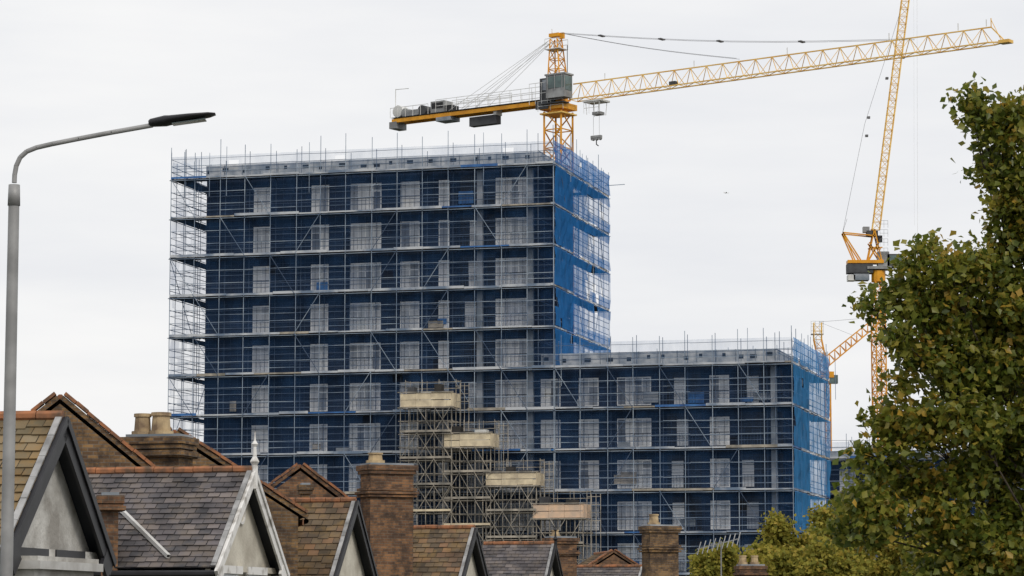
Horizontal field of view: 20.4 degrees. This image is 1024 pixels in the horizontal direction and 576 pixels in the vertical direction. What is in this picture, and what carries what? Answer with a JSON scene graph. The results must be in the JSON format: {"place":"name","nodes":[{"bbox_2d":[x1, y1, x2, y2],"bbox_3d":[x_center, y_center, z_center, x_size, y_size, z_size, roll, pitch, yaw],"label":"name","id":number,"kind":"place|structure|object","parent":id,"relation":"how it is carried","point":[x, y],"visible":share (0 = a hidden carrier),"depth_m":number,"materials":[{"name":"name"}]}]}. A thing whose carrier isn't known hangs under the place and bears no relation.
{"place":"outdoors","nodes":[
{"label":"outdoors","id":0,"kind":"place"},
{"bbox_2d":[0,410,116,575],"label":"gabled house","id":1,"kind":"structure","parent":0,"point":[59,528],"depth_m":42.98,"materials":[{"name":"white paint"}]},
{"bbox_2d":[171,427,308,575],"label":"brick house","id":2,"kind":"structure","parent":0,"point":[287,514],"depth_m":72.22,"materials":[{"name":"brick"}]},
{"bbox_2d":[267,463,348,497],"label":"brick house","id":3,"kind":"structure","parent":0,"point":[302,473],"depth_m":87.93,"materials":[{"name":"brick"}]},
{"bbox_2d":[413,525,488,575],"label":"gabled house","id":4,"kind":"structure","parent":0,"point":[447,550],"depth_m":94.15,"materials":[{"name":"brown tile"}]},
{"bbox_2d":[0,0,1023,497],"label":"sky","id":5,"kind":"structure","parent":0,"point":[770,252],"materials":[{"name":"white"}]},
{"bbox_2d":[482,523,562,575],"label":"gabled house","id":6,"kind":"structure","parent":0,"point":[522,558],"depth_m":113.22,"materials":[{"name":"tile"}]},
{"bbox_2d":[579,549,637,564],"bbox_3d":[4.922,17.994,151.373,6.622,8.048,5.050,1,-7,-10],"label":"roof","id":7,"kind":"structure","parent":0,"point":[611,556],"depth_m":149.43,"materials":[{"name":"brown ceramic"}]},
{"bbox_2d":[577,564,641,575],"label":"gabled house","id":8,"kind":"structure","parent":0,"point":[611,570],"depth_m":137.53,"materials":[{"name":"tile"}]},
{"bbox_2d":[540,348,809,572],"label":"apartment block","id":9,"kind":"structure","parent":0,"point":[647,466],"depth_m":215.46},
{"bbox_2d":[541,375,758,570],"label":"windows","id":10,"kind":"structure","parent":9,"relation":"in","point":[588,469],"depth_m":215.72,"materials":[{"name":"white glass"}]},
{"bbox_2d":[824,434,1021,559],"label":"apartment block","id":11,"kind":"structure","parent":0,"point":[836,470],"depth_m":262.40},
{"label":"ground","id":12,"kind":"structure","parent":0,"visible":0},
{"bbox_2d":[30,392,156,467],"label":"brick house","id":13,"kind":"structure","parent":12,"relation":"on","point":[100,446],"depth_m":61.15,"materials":[{"name":"brick"}]},
{"bbox_2d":[0,112,215,575],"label":"street lamp","id":14,"kind":"object","parent":12,"relation":"on","point":[7,505],"visible":1,"depth_m":31.11,"materials":[{"name":"grey metal"}]},
{"bbox_2d":[96,492,125,575],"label":"chimney stack","id":15,"kind":"object","parent":12,"relation":"on","point":[110,505],"visible":0.72,"depth_m":55.91,"materials":[{"name":"brick"}]},
{"bbox_2d":[121,412,200,466],"bbox_3d":[-7.970,7.341,63.897,1.547,9.104,1.160,-2,-7,14],"label":"chimney stack","id":16,"kind":"object","parent":12,"relation":"on","point":[159,443],"visible":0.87,"depth_m":63.91,"materials":[{"name":"brick"}]},
{"bbox_2d":[86,432,289,575],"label":"gabled house","id":17,"kind":"structure","parent":12,"relation":"on","point":[198,521],"depth_m":57.35,"materials":[{"name":"stone"}]},
{"bbox_2d":[296,483,313,497],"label":"chimney stack","id":18,"kind":"object","parent":12,"relation":"on","point":[304,490],"visible":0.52,"depth_m":84.89,"materials":[{"name":"brick"}]},
{"bbox_2d":[288,497,377,575],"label":"gabled house","id":19,"kind":"structure","parent":12,"relation":"on","point":[333,538],"depth_m":76.26,"materials":[{"name":"brown tile"}]},
{"bbox_2d":[355,452,418,575],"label":"chimney stack","id":20,"kind":"object","parent":12,"relation":"on","point":[386,494],"visible":1,"depth_m":86.14,"materials":[{"name":"brick"}]},
{"bbox_2d":[204,152,573,544],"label":"apartment tower","id":21,"kind":"structure","parent":12,"relation":"on","point":[361,436],"depth_m":222.49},
{"bbox_2d":[251,177,526,530],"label":"windows","id":22,"kind":"structure","parent":21,"relation":"in","point":[358,436],"depth_m":222.03,"materials":[{"name":"grey glass"}]},
{"bbox_2d":[397,380,468,524],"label":"scaffold loading platform","id":23,"kind":"structure","parent":12,"relation":"on","point":[412,399],"depth_m":216.09,"materials":[{"name":"galvanised steel"},{"name":"cream plywood"}]},
{"bbox_2d":[441,419,507,547],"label":"scaffold loading platform","id":24,"kind":"structure","parent":12,"relation":"on","point":[477,440],"depth_m":215.08,"materials":[{"name":"galvanised steel"},{"name":"cream plywood"}]},
{"bbox_2d":[167,132,835,575],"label":"scaffolding","id":25,"kind":"object","parent":12,"relation":"on","point":[569,278],"visible":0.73,"depth_m":220.92,"materials":[{"name":"grey metal"}]},
{"bbox_2d":[483,459,553,541],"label":"scaffold loading platform","id":26,"kind":"structure","parent":12,"relation":"on","point":[511,477],"depth_m":213.85,"materials":[{"name":"galvanised steel"},{"name":"cream plywood"}]},
{"bbox_2d":[542,530,580,575],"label":"chimney stack","id":27,"kind":"object","parent":12,"relation":"on","point":[569,552],"visible":0.67,"depth_m":127.81,"materials":[{"name":"brick"}]},
{"bbox_2d":[530,490,600,564],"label":"scaffold loading platform","id":28,"kind":"structure","parent":12,"relation":"on","point":[546,508],"depth_m":212.85,"materials":[{"name":"galvanised steel"},{"name":"pink plywood"}]},
{"bbox_2d":[637,514,682,575],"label":"chimney stack","id":29,"kind":"object","parent":12,"relation":"on","point":[660,548],"visible":1,"depth_m":117.89,"materials":[{"name":"brick"}]},
{"bbox_2d":[389,18,1012,332],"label":"tower crane","id":30,"kind":"object","parent":12,"relation":"on","point":[555,91],"visible":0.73,"depth_m":242.13,"materials":[{"name":"yellow paint"}]},
{"bbox_2d":[687,537,744,575],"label":"garden tree","id":31,"kind":"object","parent":12,"relation":"on","point":[705,563],"visible":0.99,"depth_m":128.93,"materials":[{"name":"green plant"}]},
{"bbox_2d":[697,532,740,575],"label":"tv aerial","id":32,"kind":"object","parent":12,"relation":"on","point":[721,545],"visible":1,"depth_m":119.52,"materials":[{"name":"grey metal"}]},
{"bbox_2d":[715,544,769,574],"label":"garden tree","id":33,"kind":"object","parent":12,"relation":"on","point":[748,553],"visible":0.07,"depth_m":132.61,"materials":[{"name":"green plant"}]},
{"bbox_2d":[733,555,768,575],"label":"chimney stack","id":34,"kind":"object","parent":12,"relation":"on","point":[743,567],"visible":1,"depth_m":124.55,"materials":[{"name":"brick"}]},
{"bbox_2d":[731,538,785,575],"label":"garden tree","id":35,"kind":"object","parent":12,"relation":"on","point":[764,547],"visible":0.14,"depth_m":134.32,"materials":[{"name":"green plant"}]},
{"bbox_2d":[760,544,810,575],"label":"garden tree","id":36,"kind":"object","parent":12,"relation":"on","point":[779,566],"visible":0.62,"depth_m":127.22,"materials":[{"name":"green plant"}]},
{"bbox_2d":[756,507,833,560],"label":"garden tree","id":37,"kind":"object","parent":12,"relation":"on","point":[777,529],"visible":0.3,"depth_m":138.48,"materials":[{"name":"green plant"}]},
{"bbox_2d":[802,499,846,545],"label":"garden tree","id":38,"kind":"object","parent":12,"relation":"on","point":[816,515],"visible":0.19,"depth_m":149.08,"materials":[{"name":"green plant"}]},
{"bbox_2d":[789,531,868,575],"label":"garden tree","id":39,"kind":"object","parent":12,"relation":"on","point":[818,564],"visible":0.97,"depth_m":125.02,"materials":[{"name":"green plant"}]},
{"bbox_2d":[811,317,878,450],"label":"luffing crane","id":40,"kind":"object","parent":12,"relation":"on","point":[831,378],"visible":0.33,"depth_m":471.60,"materials":[{"name":"yellow paint"}]},
{"bbox_2d":[829,511,900,575],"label":"garden tree","id":41,"kind":"object","parent":12,"relation":"on","point":[865,563],"visible":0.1,"depth_m":134.07,"materials":[{"name":"green plant"}]},
{"bbox_2d":[841,0,917,440],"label":"luffing crane","id":42,"kind":"object","parent":12,"relation":"on","point":[858,269],"visible":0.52,"depth_m":402.71,"materials":[{"name":"yellow paint"}]},
{"bbox_2d":[857,532,946,575],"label":"garden tree","id":43,"kind":"object","parent":12,"relation":"on","point":[886,564],"visible":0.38,"depth_m":128.76,"materials":[{"name":"green plant"}]},
{"bbox_2d":[817,71,1023,575],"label":"plane tree","id":44,"kind":"object","parent":12,"relation":"on","point":[965,354],"visible":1,"depth_m":45.87,"materials":[{"name":"green plant"}]}
]}

